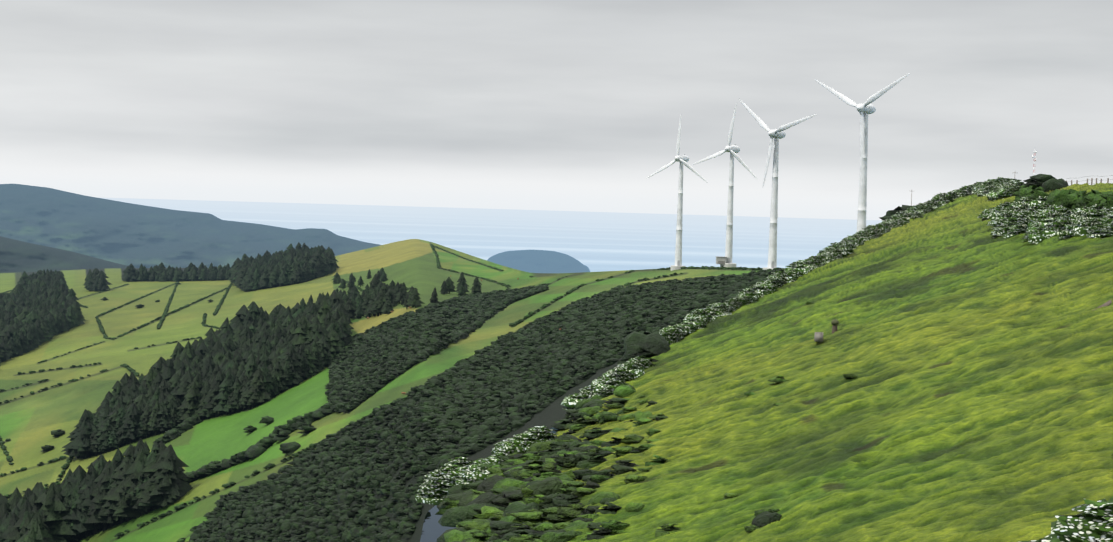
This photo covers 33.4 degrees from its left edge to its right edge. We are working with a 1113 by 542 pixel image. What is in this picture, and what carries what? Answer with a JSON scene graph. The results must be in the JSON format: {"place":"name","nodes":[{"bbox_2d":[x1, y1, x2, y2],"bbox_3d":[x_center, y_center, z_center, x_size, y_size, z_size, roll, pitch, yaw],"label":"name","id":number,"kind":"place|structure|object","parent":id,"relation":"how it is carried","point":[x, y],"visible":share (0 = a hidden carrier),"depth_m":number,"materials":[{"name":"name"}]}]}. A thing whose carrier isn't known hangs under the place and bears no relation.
{"place":"outdoors","nodes":[
{"label":"outdoors","id":0,"kind":"place"},
{"bbox_2d":[0,184,589,272],"bbox_3d":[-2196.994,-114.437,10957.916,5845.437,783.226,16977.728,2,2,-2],"label":"mountains","id":1,"kind":"structure","parent":0,"point":[45,228],"depth_m":6259.10,"materials":[{"name":"blue"}]},
{"bbox_2d":[0,239,784,541],"bbox_3d":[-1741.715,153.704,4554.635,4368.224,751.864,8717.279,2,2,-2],"label":"fields","id":2,"kind":"structure","parent":0,"point":[29,422],"depth_m":790.49,"materials":[{"name":"green plant"}]},
{"bbox_2d":[0,242,481,541],"bbox_3d":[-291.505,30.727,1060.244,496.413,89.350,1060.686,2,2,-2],"label":"trees","id":3,"kind":"object","parent":2,"relation":"on","point":[254,355],"visible":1,"depth_m":683.26,"materials":[{"name":"green plant"}]},
{"bbox_2d":[0,244,784,541],"bbox_3d":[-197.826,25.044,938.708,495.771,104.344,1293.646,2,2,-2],"label":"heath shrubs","id":4,"kind":"object","parent":2,"relation":"on","point":[514,374],"visible":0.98,"depth_m":450.59,"materials":[{"name":"green plant"}]},
{"bbox_2d":[647,115,707,270],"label":"wind turbine","id":5,"kind":"object","parent":2,"relation":"on","point":[683,159],"visible":0.98,"depth_m":652.24,"materials":[{"name":"paint"}]},
{"bbox_2d":[692,103,757,266],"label":"wind turbine","id":6,"kind":"object","parent":2,"relation":"on","point":[726,260],"visible":1,"depth_m":612.88,"materials":[{"name":"paint"}]},
{"bbox_2d":[739,99,816,269],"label":"wind turbine","id":7,"kind":"object","parent":2,"relation":"on","point":[777,134],"visible":0.94,"depth_m":521.21,"materials":[{"name":"paint"}]},
{"bbox_2d":[815,73,909,231],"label":"wind turbine","id":8,"kind":"object","parent":2,"relation":"on","point":[865,109],"visible":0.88,"depth_m":455.39,"materials":[{"name":"paint"}]},
{"bbox_2d":[96,197,881,541],"bbox_3d":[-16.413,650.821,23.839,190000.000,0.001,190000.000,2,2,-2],"label":"sea water","id":9,"kind":"structure","parent":0,"point":[612,241],"depth_m":37397.18,"materials":[{"name":"blue liquid"}]},
{"bbox_2d":[0,0,1112,220],"label":"sky","id":10,"kind":"structure","parent":0,"point":[552,105],"materials":[{"name":"grey"}]},
{"bbox_2d":[541,182,1112,541],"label":"hillside ground","id":11,"kind":"structure","parent":0,"point":[972,401],"depth_m":82.07,"materials":[{"name":"green plant"}]},
{"bbox_2d":[435,289,900,541],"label":"shrubs","id":12,"kind":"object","parent":11,"relation":"on","point":[534,517],"depth_m":84.39,"materials":[{"name":"green plant"}]},
{"bbox_2d":[415,177,1112,541],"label":"hydrangea hedge","id":13,"kind":"object","parent":11,"relation":"on","point":[1039,219],"visible":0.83,"depth_m":132.83,"materials":[{"name":"green plant"}]},
{"bbox_2d":[437,394,1112,541],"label":"hillside shrubs","id":14,"kind":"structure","parent":11,"relation":"on","point":[548,487],"depth_m":83.28,"materials":[{"name":"green plant"}]},
{"bbox_2d":[814,332,822,341],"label":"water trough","id":15,"kind":"object","parent":11,"relation":"on","point":[818,336],"visible":1,"depth_m":110.56,"materials":[{"name":"concrete"}]},
{"bbox_2d":[831,319,838,333],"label":"fence post","id":16,"kind":"object","parent":11,"relation":"on","point":[834,322],"visible":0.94,"depth_m":116.29,"materials":[{"name":"brown wood"}]},
{"bbox_2d":[617,174,1067,364],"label":"bushes","id":17,"kind":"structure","parent":11,"relation":"on","point":[647,344],"depth_m":142.93,"materials":[{"name":"green plant"}]},
{"bbox_2d":[1012,185,1112,208],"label":"green hedge","id":18,"kind":"object","parent":11,"relation":"on","point":[1072,199],"visible":0.77,"depth_m":148.95,"materials":[{"name":"green plant"}]},
{"bbox_2d":[1092,299,1111,310],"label":"drain channel","id":19,"kind":"object","parent":11,"relation":"on","point":[1107,303],"visible":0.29,"depth_m":89.82,"materials":[{"name":"concrete"}]},
{"bbox_2d":[1032,150,1036,175],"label":"radio mast","id":20,"kind":"object","parent":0,"point":[1035,152],"visible":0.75,"depth_m":762.37,"materials":[{"name":"metal"}]},
{"bbox_2d":[1066,175,1112,185],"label":"fence","id":21,"kind":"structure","parent":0,"point":[1077,181],"depth_m":174.32,"materials":[{"name":"brown wood"}]}
]}

